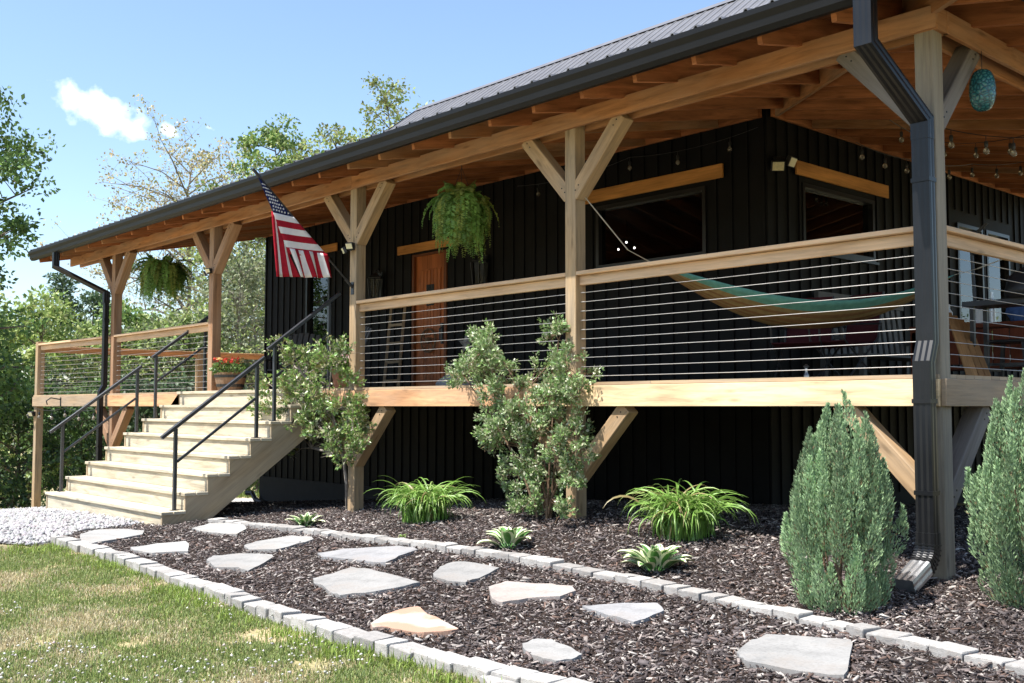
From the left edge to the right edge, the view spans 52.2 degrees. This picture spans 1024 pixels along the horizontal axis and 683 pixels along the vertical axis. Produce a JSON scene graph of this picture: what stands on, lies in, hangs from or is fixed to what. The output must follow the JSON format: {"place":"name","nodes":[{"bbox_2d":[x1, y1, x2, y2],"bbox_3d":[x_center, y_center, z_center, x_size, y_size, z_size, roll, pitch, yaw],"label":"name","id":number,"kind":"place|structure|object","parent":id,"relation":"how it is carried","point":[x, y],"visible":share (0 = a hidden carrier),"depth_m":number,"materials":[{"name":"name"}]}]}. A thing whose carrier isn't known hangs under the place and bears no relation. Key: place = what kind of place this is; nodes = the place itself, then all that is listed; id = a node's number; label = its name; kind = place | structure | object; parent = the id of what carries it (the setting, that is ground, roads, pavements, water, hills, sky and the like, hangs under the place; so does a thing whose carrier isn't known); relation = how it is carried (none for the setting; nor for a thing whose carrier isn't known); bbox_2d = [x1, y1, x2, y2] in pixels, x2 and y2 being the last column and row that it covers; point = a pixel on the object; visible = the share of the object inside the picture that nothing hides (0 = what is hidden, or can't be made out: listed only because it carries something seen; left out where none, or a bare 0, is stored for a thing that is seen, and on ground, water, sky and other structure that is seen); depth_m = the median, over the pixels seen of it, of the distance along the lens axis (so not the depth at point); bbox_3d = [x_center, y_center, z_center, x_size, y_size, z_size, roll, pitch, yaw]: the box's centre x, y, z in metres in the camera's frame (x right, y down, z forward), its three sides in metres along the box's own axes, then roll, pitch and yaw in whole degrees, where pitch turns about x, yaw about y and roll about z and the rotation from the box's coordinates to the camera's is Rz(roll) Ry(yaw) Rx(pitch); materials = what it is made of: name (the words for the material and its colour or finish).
{"place":"outdoors","nodes":[
{"label":"outdoors","id":0,"kind":"place"},
{"bbox_2d":[1,523,142,544],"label":"gravel path","id":1,"kind":"structure","parent":0,"point":[83,531],"depth_m":11.61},
{"bbox_2d":[0,506,143,544],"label":"gravel stones","id":2,"kind":"object","parent":1,"relation":"on","point":[36,524],"visible":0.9,"depth_m":12.24,"materials":[{"name":"gravel"}]},
{"bbox_2d":[45,389,310,525],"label":"stairs","id":3,"kind":"structure","parent":2,"relation":"on","point":[252,463],"depth_m":13.30,"materials":[{"name":"wood"}]},
{"bbox_2d":[49,365,142,491],"bbox_3d":[-5.998,1.229,15.086,1.310,1.808,0.090,3,-5,-42],"label":"stair handrail","id":4,"kind":"object","parent":3,"relation":"on","point":[91,402],"visible":1,"depth_m":15.05,"materials":[{"name":"metal"}]},
{"bbox_2d":[151,316,207,418],"bbox_3d":[-5.052,0.359,15.997,0.960,1.630,0.090,3,-5,-42],"label":"stair handrail","id":5,"kind":"object","parent":3,"relation":"on","point":[167,346],"visible":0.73,"depth_m":15.90,"materials":[{"name":"metal"}]},
{"bbox_2d":[160,356,265,510],"bbox_3d":[-3.538,1.060,12.422,1.320,1.816,0.090,3,-5,-42],"label":"stair handrail","id":6,"kind":"object","parent":3,"relation":"on","point":[174,429],"visible":1,"depth_m":12.37,"materials":[{"name":"metal"}]},
{"bbox_2d":[266,292,340,420],"bbox_3d":[-2.641,0.169,13.290,1.060,1.674,0.090,3,-5,-42],"label":"stair handrail","id":7,"kind":"object","parent":3,"relation":"on","point":[273,345],"visible":0.79,"depth_m":13.18,"materials":[{"name":"metal"}]},
{"bbox_2d":[0,0,724,386],"label":"sky","id":8,"kind":"structure","parent":0,"point":[229,66],"materials":[{"name":"blue"}]},
{"bbox_2d":[0,427,1022,682],"bbox_3d":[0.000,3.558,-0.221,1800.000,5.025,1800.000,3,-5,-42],"label":"ground","id":9,"kind":"structure","parent":0,"point":[248,637],"depth_m":6.68,"materials":[{"name":"plant"}]},
{"bbox_2d":[0,86,65,433],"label":"deciduous tree","id":10,"kind":"object","parent":9,"relation":"on","point":[19,223],"visible":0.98,"depth_m":25.57,"materials":[{"name":"green plant"}]},
{"bbox_2d":[31,342,44,506],"bbox_3d":[-9.546,1.881,21.043,0.140,3.749,0.140,3,-5,-42],"label":"porch post","id":11,"kind":"object","parent":9,"relation":"on","point":[37,446],"visible":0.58,"depth_m":20.99,"materials":[{"name":"wood"}]},
{"bbox_2d":[44,347,196,392],"bbox_3d":[-8.275,0.632,22.271,3.285,0.944,0.140,3,-5,-42],"label":"porch railing","id":12,"kind":"object","parent":11,"relation":"attached to","point":[136,352],"visible":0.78,"depth_m":22.29,"materials":[{"name":"metal"}]},
{"bbox_2d":[0,365,96,508],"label":"bush","id":13,"kind":"object","parent":9,"relation":"on","point":[14,485],"visible":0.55,"depth_m":27.94,"materials":[{"name":"green plant"}]},
{"bbox_2d":[12,271,99,487],"bbox_3d":[-17.317,1.992,39.917,4.090,9.499,4.244,3,-5,-42],"label":"tree","id":14,"kind":"object","parent":9,"relation":"on","point":[63,286],"visible":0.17,"depth_m":39.97,"materials":[{"name":"green plant"}]},
{"bbox_2d":[0,284,128,507],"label":"deciduous tree","id":15,"kind":"object","parent":9,"relation":"on","point":[58,312],"visible":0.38,"depth_m":32.55,"materials":[{"name":"green plant"}]},
{"bbox_2d":[4,288,148,505],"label":"tree","id":16,"kind":"object","parent":9,"relation":"on","point":[95,298],"visible":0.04,"depth_m":43.66,"materials":[{"name":"green plant"}]},
{"bbox_2d":[12,371,152,496],"bbox_3d":[-12.715,2.975,31.369,4.388,4.498,4.734,3,-5,-42],"label":"bush","id":17,"kind":"object","parent":9,"relation":"on","point":[90,388],"visible":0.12,"depth_m":30.73,"materials":[{"name":"green plant"}]},
{"bbox_2d":[95,249,136,498],"bbox_3d":[-6.919,0.750,18.198,0.143,4.852,1.432,3,-5,-42],"label":"porch post","id":18,"kind":"object","parent":9,"relation":"on","point":[117,271],"visible":0.75,"depth_m":18.17,"materials":[{"name":"wood"}]},
{"bbox_2d":[38,335,110,392],"bbox_3d":[-8.232,0.451,19.674,0.140,0.984,3.780,3,-5,-42],"label":"porch railing","id":19,"kind":"object","parent":18,"relation":"attached to","point":[74,343],"visible":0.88,"depth_m":19.72,"materials":[{"name":"brown wood"}]},
{"bbox_2d":[52,252,109,495],"bbox_3d":[-7.572,0.636,18.259,1.101,4.432,0.190,-1,-4,11],"label":"downspout","id":20,"kind":"object","parent":18,"relation":"attached to","point":[105,293],"visible":0.94,"depth_m":18.20,"materials":[{"name":"metal"}]},
{"bbox_2d":[60,298,202,468],"bbox_3d":[-13.399,2.211,36.311,5.273,7.560,5.160,3,-5,-42],"label":"deciduous tree","id":21,"kind":"object","parent":9,"relation":"on","point":[129,318],"visible":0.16,"depth_m":35.68,"materials":[{"name":"green plant"}]},
{"bbox_2d":[36,94,280,380],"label":"deciduous tree","id":22,"kind":"object","parent":9,"relation":"on","point":[205,164],"visible":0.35,"depth_m":47.59,"materials":[{"name":"green plant"}]},
{"bbox_2d":[70,360,246,488],"bbox_3d":[-9.876,2.689,29.773,4.754,4.523,4.775,0,-4,-5],"label":"bush","id":23,"kind":"object","parent":9,"relation":"on","point":[144,412],"visible":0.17,"depth_m":29.48,"materials":[{"name":"green plant"}]},
{"bbox_2d":[89,291,263,429],"bbox_3d":[-10.241,1.865,32.891,5.548,6.964,6.012,3,-5,-42],"label":"deciduous tree","id":24,"kind":"object","parent":9,"relation":"on","point":[176,319],"visible":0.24,"depth_m":32.58,"materials":[{"name":"green plant"}]},
{"bbox_2d":[0,598,378,682],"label":"clover flowers","id":25,"kind":"object","parent":9,"relation":"on","point":[157,675],"visible":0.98,"depth_m":5.93,"materials":[{"name":"white plant"}]},
{"bbox_2d":[143,240,264,454],"bbox_3d":[-9.408,1.062,34.596,5.738,9.045,6.110,-2,-4,32],"label":"deciduous tree","id":26,"kind":"object","parent":9,"relation":"on","point":[236,270],"visible":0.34,"depth_m":34.55,"materials":[{"name":"green plant"}]},
{"bbox_2d":[147,168,265,388],"bbox_3d":[-10.721,0.079,39.864,5.891,12.850,7.111,2,-4,-24],"label":"deciduous tree","id":27,"kind":"object","parent":9,"relation":"on","point":[197,256],"visible":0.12,"depth_m":39.50,"materials":[{"name":"green plant"}]},
{"bbox_2d":[187,246,264,491],"bbox_3d":[-9.293,1.200,36.981,4.664,9.423,4.268,0,-4,1],"label":"deciduous tree","id":28,"kind":"object","parent":9,"relation":"on","point":[254,329],"visible":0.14,"depth_m":36.88,"materials":[{"name":"green plant"}]},
{"bbox_2d":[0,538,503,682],"bbox_3d":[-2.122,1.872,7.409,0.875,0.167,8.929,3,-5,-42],"label":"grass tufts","id":29,"kind":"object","parent":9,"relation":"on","point":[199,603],"visible":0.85,"depth_m":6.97,"materials":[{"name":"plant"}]},
{"bbox_2d":[195,113,323,384],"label":"deciduous tree","id":30,"kind":"object","parent":9,"relation":"on","point":[273,136],"visible":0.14,"depth_m":45.46,"materials":[{"name":"green plant"}]},
{"bbox_2d":[272,122,367,163],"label":"deciduous tree","id":31,"kind":"object","parent":9,"relation":"on","point":[302,146],"visible":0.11,"depth_m":46.37,"materials":[{"name":"green plant"}]},
{"bbox_2d":[323,179,395,511],"bbox_3d":[-1.878,0.147,12.645,0.143,4.334,1.432,3,-5,-42],"label":"porch post","id":32,"kind":"object","parent":9,"relation":"on","point":[357,225],"visible":0.66,"depth_m":12.59,"materials":[{"name":"wood"}]},
{"bbox_2d":[252,168,353,294],"bbox_3d":[-2.416,-1.269,12.222,1.388,1.347,0.129,3,-5,-42],"label":"flag","id":33,"kind":"object","parent":32,"relation":"attached to","point":[301,245],"visible":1,"depth_m":12.10,"materials":[{"name":"multicoloured fabric"}]},
{"bbox_2d":[354,71,434,141],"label":"deciduous tree","id":34,"kind":"object","parent":9,"relation":"on","point":[385,94],"visible":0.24,"depth_m":45.28,"materials":[{"name":"green plant"}]},
{"bbox_2d":[63,498,1023,682],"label":"mulch bed","id":35,"kind":"object","parent":9,"relation":"on","point":[727,611],"visible":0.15,"depth_m":7.18,"materials":[{"name":"wood"}]},
{"bbox_2d":[80,529,143,544],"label":"stepping stone","id":36,"kind":"object","parent":35,"relation":"on","point":[101,535],"visible":0.67,"depth_m":11.03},
{"bbox_2d":[130,541,188,556],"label":"stepping stone","id":37,"kind":"object","parent":35,"relation":"on","point":[182,547],"visible":0.71,"depth_m":10.05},
{"bbox_2d":[192,221,241,471],"bbox_3d":[-4.415,0.411,15.442,0.143,4.515,1.404,3,-5,-42],"label":"porch post","id":38,"kind":"object","parent":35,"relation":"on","point":[215,254],"visible":0.54,"depth_m":15.43,"materials":[{"name":"wood"}]},
{"bbox_2d":[114,322,207,389],"bbox_3d":[-5.661,0.280,16.834,0.140,0.974,3.610,3,-5,-42],"label":"porch railing","id":39,"kind":"object","parent":38,"relation":"attached to","point":[168,331],"visible":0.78,"depth_m":16.72,"materials":[{"name":"brown wood"}]},
{"bbox_2d":[192,523,245,536],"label":"stepping stone","id":40,"kind":"object","parent":35,"relation":"on","point":[232,529],"visible":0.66,"depth_m":11.17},
{"bbox_2d":[206,553,274,572],"bbox_3d":[-2.373,1.974,9.218,0.578,0.144,0.929,3,-5,-42],"label":"stepping stone","id":41,"kind":"object","parent":35,"relation":"on","point":[247,562],"visible":0.65,"depth_m":9.19,"materials":[{"name":"stone"}]},
{"bbox_2d":[244,535,313,552],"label":"stepping stone","id":42,"kind":"object","parent":35,"relation":"on","point":[277,544],"visible":0.68,"depth_m":9.92,"materials":[{"name":"stone"}]},
{"bbox_2d":[246,332,376,509],"bbox_3d":[-2.611,1.022,13.229,1.044,2.295,3.630,3,-5,-42],"label":"tree","id":43,"kind":"object","parent":35,"relation":"on","point":[320,406],"visible":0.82,"depth_m":12.66,"materials":[{"name":"green plant"}]},
{"bbox_2d":[317,622,352,640],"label":"edging block","id":44,"kind":"structure","parent":35,"relation":"on","point":[329,629],"depth_m":6.53,"materials":[{"name":"concrete"}]},
{"bbox_2d":[334,627,366,646],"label":"edging block","id":45,"kind":"structure","parent":35,"relation":"on","point":[347,634],"depth_m":6.38,"materials":[{"name":"concrete"}]},
{"bbox_2d":[313,567,419,598],"bbox_3d":[-1.204,1.872,7.973,0.588,0.156,0.978,3,-4,-37],"label":"stepping stone","id":46,"kind":"object","parent":35,"relation":"on","point":[350,581],"visible":0.7,"depth_m":7.88,"materials":[{"name":"stone"}]},
{"bbox_2d":[318,546,417,566],"bbox_3d":[-1.222,1.871,9.056,0.565,0.180,1.001,3,-5,-42],"label":"stepping stone","id":47,"kind":"object","parent":35,"relation":"on","point":[384,555],"visible":0.68,"depth_m":8.97,"materials":[{"name":"stone"}]},
{"bbox_2d":[354,631,394,649],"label":"edging block","id":48,"kind":"structure","parent":35,"relation":"on","point":[369,638],"depth_m":6.23,"materials":[{"name":"concrete"}]},
{"bbox_2d":[389,642,429,662],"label":"edging block","id":49,"kind":"structure","parent":35,"relation":"on","point":[405,648],"depth_m":5.98,"materials":[{"name":"concrete"}]},
{"bbox_2d":[370,606,458,637],"bbox_3d":[-0.675,1.830,6.658,0.438,0.132,0.738,2,-4,-26],"label":"stepping stone","id":50,"kind":"object","parent":35,"relation":"on","point":[418,620],"visible":0.75,"depth_m":6.63,"materials":[{"name":"stone"}]},
{"bbox_2d":[368,475,483,525],"bbox_3d":[-0.852,1.617,10.667,1.204,0.496,1.204,3,-5,-42],"label":"daylily clump","id":51,"kind":"object","parent":35,"relation":"on","point":[422,505],"visible":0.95,"depth_m":10.51,"materials":[{"name":"green plant"}]},
{"bbox_2d":[427,651,468,673],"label":"edging block","id":52,"kind":"structure","parent":35,"relation":"on","point":[448,659],"depth_m":5.74,"materials":[{"name":"concrete"}]},
{"bbox_2d":[433,561,498,585],"bbox_3d":[-0.400,1.800,7.989,0.472,0.150,0.615,3,-5,-42],"label":"stepping stone","id":53,"kind":"object","parent":35,"relation":"on","point":[460,573],"visible":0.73,"depth_m":7.93,"materials":[{"name":"stone"}]},
{"bbox_2d":[467,660,508,681],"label":"edging block","id":54,"kind":"structure","parent":35,"relation":"on","point":[485,668],"depth_m":5.50,"materials":[{"name":"concrete"}]},
{"bbox_2d":[477,527,533,549],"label":"hosta plant","id":55,"kind":"object","parent":35,"relation":"on","point":[509,536],"visible":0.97,"depth_m":8.69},
{"bbox_2d":[491,665,538,682],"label":"edging block","id":56,"kind":"structure","parent":35,"relation":"on","point":[512,673],"depth_m":5.37,"materials":[{"name":"concrete"}]},
{"bbox_2d":[440,310,603,521],"bbox_3d":[0.036,0.764,10.271,1.032,2.082,2.549,3,-5,-42],"label":"leafy shrub","id":57,"kind":"object","parent":35,"relation":"on","point":[487,355],"visible":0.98,"depth_m":9.88,"materials":[{"name":"green plant"}]},
{"bbox_2d":[489,581,575,606],"bbox_3d":[0.130,1.784,7.314,0.582,0.153,0.549,0,-4,-8],"label":"stepping stone","id":58,"kind":"object","parent":35,"relation":"on","point":[503,593],"visible":0.73,"depth_m":7.22,"materials":[{"name":"stone"}]},
{"bbox_2d":[521,672,566,682],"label":"edging block","id":59,"kind":"structure","parent":35,"relation":"on","point":[539,677],"depth_m":5.23,"materials":[{"name":"concrete"}]},
{"bbox_2d":[522,638,581,663],"bbox_3d":[0.200,1.774,5.872,0.242,0.112,0.494,2,-4,-25],"label":"stepping stone","id":60,"kind":"object","parent":35,"relation":"on","point":[551,650],"visible":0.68,"depth_m":5.82,"materials":[{"name":"stone"}]},
{"bbox_2d":[582,603,663,624],"bbox_3d":[0.718,1.747,6.672,0.414,0.131,0.543,3,-5,-42],"label":"stepping stone","id":61,"kind":"object","parent":35,"relation":"on","point":[633,613],"visible":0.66,"depth_m":6.59,"materials":[{"name":"stone"}]},
{"bbox_2d":[617,544,694,571],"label":"hosta plant","id":62,"kind":"object","parent":35,"relation":"on","point":[651,558],"visible":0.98,"depth_m":7.62,"materials":[{"name":"plant"}]},
{"bbox_2d":[605,478,758,541],"bbox_3d":[1.392,1.401,8.693,1.247,0.520,1.318,3,-5,-42],"label":"daylily clump","id":63,"kind":"object","parent":35,"relation":"on","point":[677,516],"visible":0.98,"depth_m":8.60,"materials":[{"name":"green plant"}]},
{"bbox_2d":[773,606,812,623],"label":"edging block","id":64,"kind":"structure","parent":35,"relation":"on","point":[788,613],"depth_m":6.27,"materials":[{"name":"concrete"}]},
{"bbox_2d":[737,634,852,681],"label":"stepping stone","id":65,"kind":"object","parent":35,"relation":"on","point":[817,656],"visible":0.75,"depth_m":5.49,"materials":[{"name":"stone"}]},
{"bbox_2d":[779,389,909,615],"bbox_3d":[2.067,0.993,6.576,0.729,1.398,0.743,3,-5,-42],"label":"juniper shrub","id":66,"kind":"object","parent":35,"relation":"on","point":[859,495],"visible":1,"depth_m":6.41,"materials":[{"name":"plant"}]},
{"bbox_2d":[846,623,880,637],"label":"edging block","id":67,"kind":"structure","parent":35,"relation":"on","point":[861,630],"depth_m":5.86,"materials":[{"name":"concrete"}]},
{"bbox_2d":[866,629,911,645],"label":"edging block","id":68,"kind":"structure","parent":35,"relation":"on","point":[887,637],"depth_m":5.73,"materials":[{"name":"concrete"}]},
{"bbox_2d":[836,30,990,580],"bbox_3d":[2.980,-0.196,7.762,0.789,4.255,0.789,3,-5,-42],"label":"porch post","id":69,"kind":"object","parent":35,"relation":"on","point":[938,90],"visible":0.61,"depth_m":7.35,"materials":[{"name":"wood"}]},
{"bbox_2d":[853,0,941,593],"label":"downspout","id":70,"kind":"object","parent":69,"relation":"attached to","point":[916,572],"visible":0.99,"depth_m":7.09,"materials":[{"name":"metal"}]},
{"bbox_2d":[947,226,1023,370],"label":"porch railing","id":71,"kind":"object","parent":69,"relation":"attached to","point":[975,243],"visible":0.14,"depth_m":7.83,"materials":[{"name":"brown wood"}]},
{"bbox_2d":[896,636,939,653],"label":"edging block","id":72,"kind":"structure","parent":35,"relation":"on","point":[917,642],"depth_m":5.58,"materials":[{"name":"concrete"}]},
{"bbox_2d":[929,641,978,663],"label":"edging block","id":73,"kind":"structure","parent":35,"relation":"on","point":[943,649],"depth_m":5.42,"materials":[{"name":"concrete"}]},
{"bbox_2d":[964,653,1016,671],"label":"edging block","id":74,"kind":"structure","parent":35,"relation":"on","point":[976,658],"depth_m":5.24,"materials":[{"name":"concrete"}]},
{"bbox_2d":[963,368,1023,609],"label":"juniper shrub","id":75,"kind":"object","parent":35,"relation":"on","point":[1001,527],"visible":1,"depth_m":6.43,"materials":[{"name":"plant"}]},
{"bbox_2d":[521,114,637,518],"bbox_3d":[0.603,-0.129,9.911,0.143,4.124,1.432,3,-5,-42],"label":"porch post","id":76,"kind":"object","parent":9,"relation":"on","point":[573,184],"visible":0.66,"depth_m":9.86,"materials":[{"name":"wood"}]},
{"bbox_2d":[356,273,565,382],"bbox_3d":[-0.636,-0.074,11.284,0.140,0.994,3.560,3,-5,-42],"label":"porch railing","id":77,"kind":"object","parent":76,"relation":"attached to","point":[539,283],"visible":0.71,"depth_m":11.13,"materials":[{"name":"brown wood"}]},
{"bbox_2d":[576,226,915,376],"bbox_3d":[1.780,-0.240,8.614,0.140,0.994,3.370,3,-5,-42],"label":"porch railing","id":78,"kind":"object","parent":76,"relation":"attached to","point":[860,242],"visible":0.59,"depth_m":8.38,"materials":[{"name":"brown wood"}]},
{"bbox_2d":[585,197,1001,328],"bbox_3d":[3.130,-0.771,9.735,4.914,1.302,0.843,0,-4,-2],"label":"hammock","id":79,"kind":"object","parent":76,"relation":"hanging from","point":[782,309],"visible":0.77,"depth_m":9.46,"materials":[{"name":"teal fabric"}]},
{"bbox_2d":[259,0,1023,505],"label":"house","id":80,"kind":"structure","parent":9,"relation":"on","point":[711,198],"depth_m":15.07,"materials":[{"name":"black"}]},
{"bbox_2d":[305,258,330,344],"bbox_3d":[-3.777,-0.540,20.535,0.130,2.120,0.870,3,-5,-42],"label":"window","id":81,"kind":"structure","parent":80,"relation":"in","point":[309,281],"depth_m":20.81,"materials":[{"name":"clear glass"}]},
{"bbox_2d":[411,250,446,385],"bbox_3d":[-1.396,-0.321,17.849,0.172,2.408,0.960,3,-5,-42],"label":"door","id":82,"kind":"structure","parent":80,"relation":"in","point":[429,270],"depth_m":17.87,"materials":[{"name":"brown wood"}]},
{"bbox_2d":[30,0,1023,267],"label":"porch roof","id":83,"kind":"structure","parent":80,"relation":"attached to","point":[798,74],"depth_m":11.21,"materials":[{"name":"metal"}]},
{"bbox_2d":[131,249,197,307],"bbox_3d":[-6.063,-1.142,18.033,1.116,1.134,1.085,3,-5,-42],"label":"hanging fern","id":84,"kind":"object","parent":83,"relation":"hanging from","point":[167,271],"visible":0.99,"depth_m":17.85,"materials":[{"name":"green plant"}]},
{"bbox_2d":[28,0,852,260],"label":"gutter","id":85,"kind":"object","parent":83,"relation":"attached to","point":[749,24],"visible":1,"depth_m":9.49,"materials":[{"name":"black metal"}]},
{"bbox_2d":[422,165,498,263],"bbox_3d":[-0.573,-1.493,12.031,0.844,1.178,0.803,3,-5,-42],"label":"hanging fern","id":86,"kind":"object","parent":83,"relation":"hanging from","point":[461,210],"visible":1,"depth_m":11.80,"materials":[{"name":"green plant"}]},
{"bbox_2d":[856,142,1022,179],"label":"string light","id":87,"kind":"object","parent":83,"relation":"hanging from","point":[949,176],"visible":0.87,"depth_m":13.79,"materials":[{"name":"black plastic"}]},
{"bbox_2d":[969,51,995,111],"bbox_3d":[3.489,-1.935,7.754,0.184,0.454,0.186,3,-5,-42],"label":"wind ornament","id":88,"kind":"object","parent":83,"relation":"hanging from","point":[982,89],"visible":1,"depth_m":7.69,"materials":[{"name":"teal glass"}]},
{"bbox_2d":[32,374,1023,405],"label":"deck","id":89,"kind":"structure","parent":80,"relation":"attached to","point":[897,390],"depth_m":8.55,"materials":[{"name":"wood"}]},
{"bbox_2d":[208,356,250,390],"bbox_3d":[-4.112,0.472,15.310,0.626,0.509,0.613,3,-5,-42],"label":"flower planter","id":90,"kind":"object","parent":89,"relation":"on","point":[223,377],"visible":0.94,"depth_m":15.15,"materials":[{"name":"brown wood"}]},
{"bbox_2d":[264,333,320,385],"bbox_3d":[-3.817,0.394,18.300,0.780,1.128,0.978,-1,-4,18],"label":"porch chair","id":91,"kind":"object","parent":89,"relation":"on","point":[299,343],"visible":0.23,"depth_m":18.56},
{"bbox_2d":[382,307,405,386],"bbox_3d":[-2.025,0.031,18.038,0.345,1.740,1.058,0,-4,4],"label":"wooden ladder","id":92,"kind":"object","parent":89,"relation":"on","point":[399,361],"visible":0.69,"depth_m":17.98,"materials":[{"name":"brown wood"}]},
{"bbox_2d":[770,296,834,377],"bbox_3d":[3.155,-0.008,11.327,0.542,0.989,0.582,-2,-4,33],"label":"folding chair","id":93,"kind":"object","parent":89,"relation":"on","point":[789,342],"visible":0.49,"depth_m":11.40,"materials":[{"name":"black metal"}]},
{"bbox_2d":[808,291,884,376],"bbox_3d":[3.537,-0.025,11.054,0.582,0.989,0.542,1,-4,-22],"label":"folding chair","id":94,"kind":"object","parent":89,"relation":"on","point":[870,327],"visible":0.6,"depth_m":11.04,"materials":[{"name":"black metal"}]},
{"bbox_2d":[814,291,910,376],"bbox_3d":[4.902,0.010,13.754,2.200,1.240,0.700,3,-5,-42],"label":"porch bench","id":95,"kind":"object","parent":89,"relation":"on","point":[891,356],"visible":0.37,"depth_m":14.04,"materials":[{"name":"wood"}]},
{"bbox_2d":[949,312,972,374],"bbox_3d":[4.347,0.038,10.152,0.050,0.717,0.887,-1,-4,11],"label":"leaning plank","id":96,"kind":"object","parent":89,"relation":"on","point":[961,351],"visible":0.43,"depth_m":10.13,"materials":[{"name":"brown wood"}]},
{"bbox_2d":[909,320,1023,374],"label":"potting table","id":97,"kind":"object","parent":89,"relation":"on","point":[1000,329],"visible":0.3,"depth_m":11.07,"materials":[{"name":"wood"}]},
{"bbox_2d":[596,186,706,268],"bbox_3d":[1.894,-1.503,14.291,0.150,0.950,2.070,3,-5,-42],"label":"window","id":98,"kind":"structure","parent":80,"relation":"in","point":[600,224],"depth_m":14.34,"materials":[{"name":"black glass"}]},
{"bbox_2d":[801,182,879,265],"bbox_3d":[4.352,-1.547,13.981,1.920,0.900,0.150,3,-5,-42],"label":"window","id":99,"kind":"structure","parent":80,"relation":"in","point":[869,205],"depth_m":14.13,"materials":[{"name":"black glass"}]},
{"bbox_2d":[956,222,984,356],"bbox_3d":[7.231,-0.787,16.540,1.020,2.100,0.150,3,-5,-42],"label":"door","id":100,"kind":"structure","parent":80,"relation":"in","point":[979,280],"depth_m":16.78,"materials":[{"name":"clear glass"}]},
{"bbox_2d":[985,230,1010,360],"bbox_3d":[7.988,-0.745,17.222,1.000,2.100,0.150,3,-5,-42],"label":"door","id":101,"kind":"structure","parent":80,"relation":"in","point":[1005,264],"depth_m":17.48,"materials":[{"name":"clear glass"}]},
{"bbox_2d":[962,223,1023,371],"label":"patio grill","id":102,"kind":"object","parent":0,"point":[1010,287],"visible":0.62,"depth_m":10.28,"materials":[{"name":"black metal"}]},
{"bbox_2d":[989,338,1023,376],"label":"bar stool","id":103,"kind":"object","parent":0,"point":[1002,364],"visible":0.6,"depth_m":10.59,"materials":[{"name":"black metal"}]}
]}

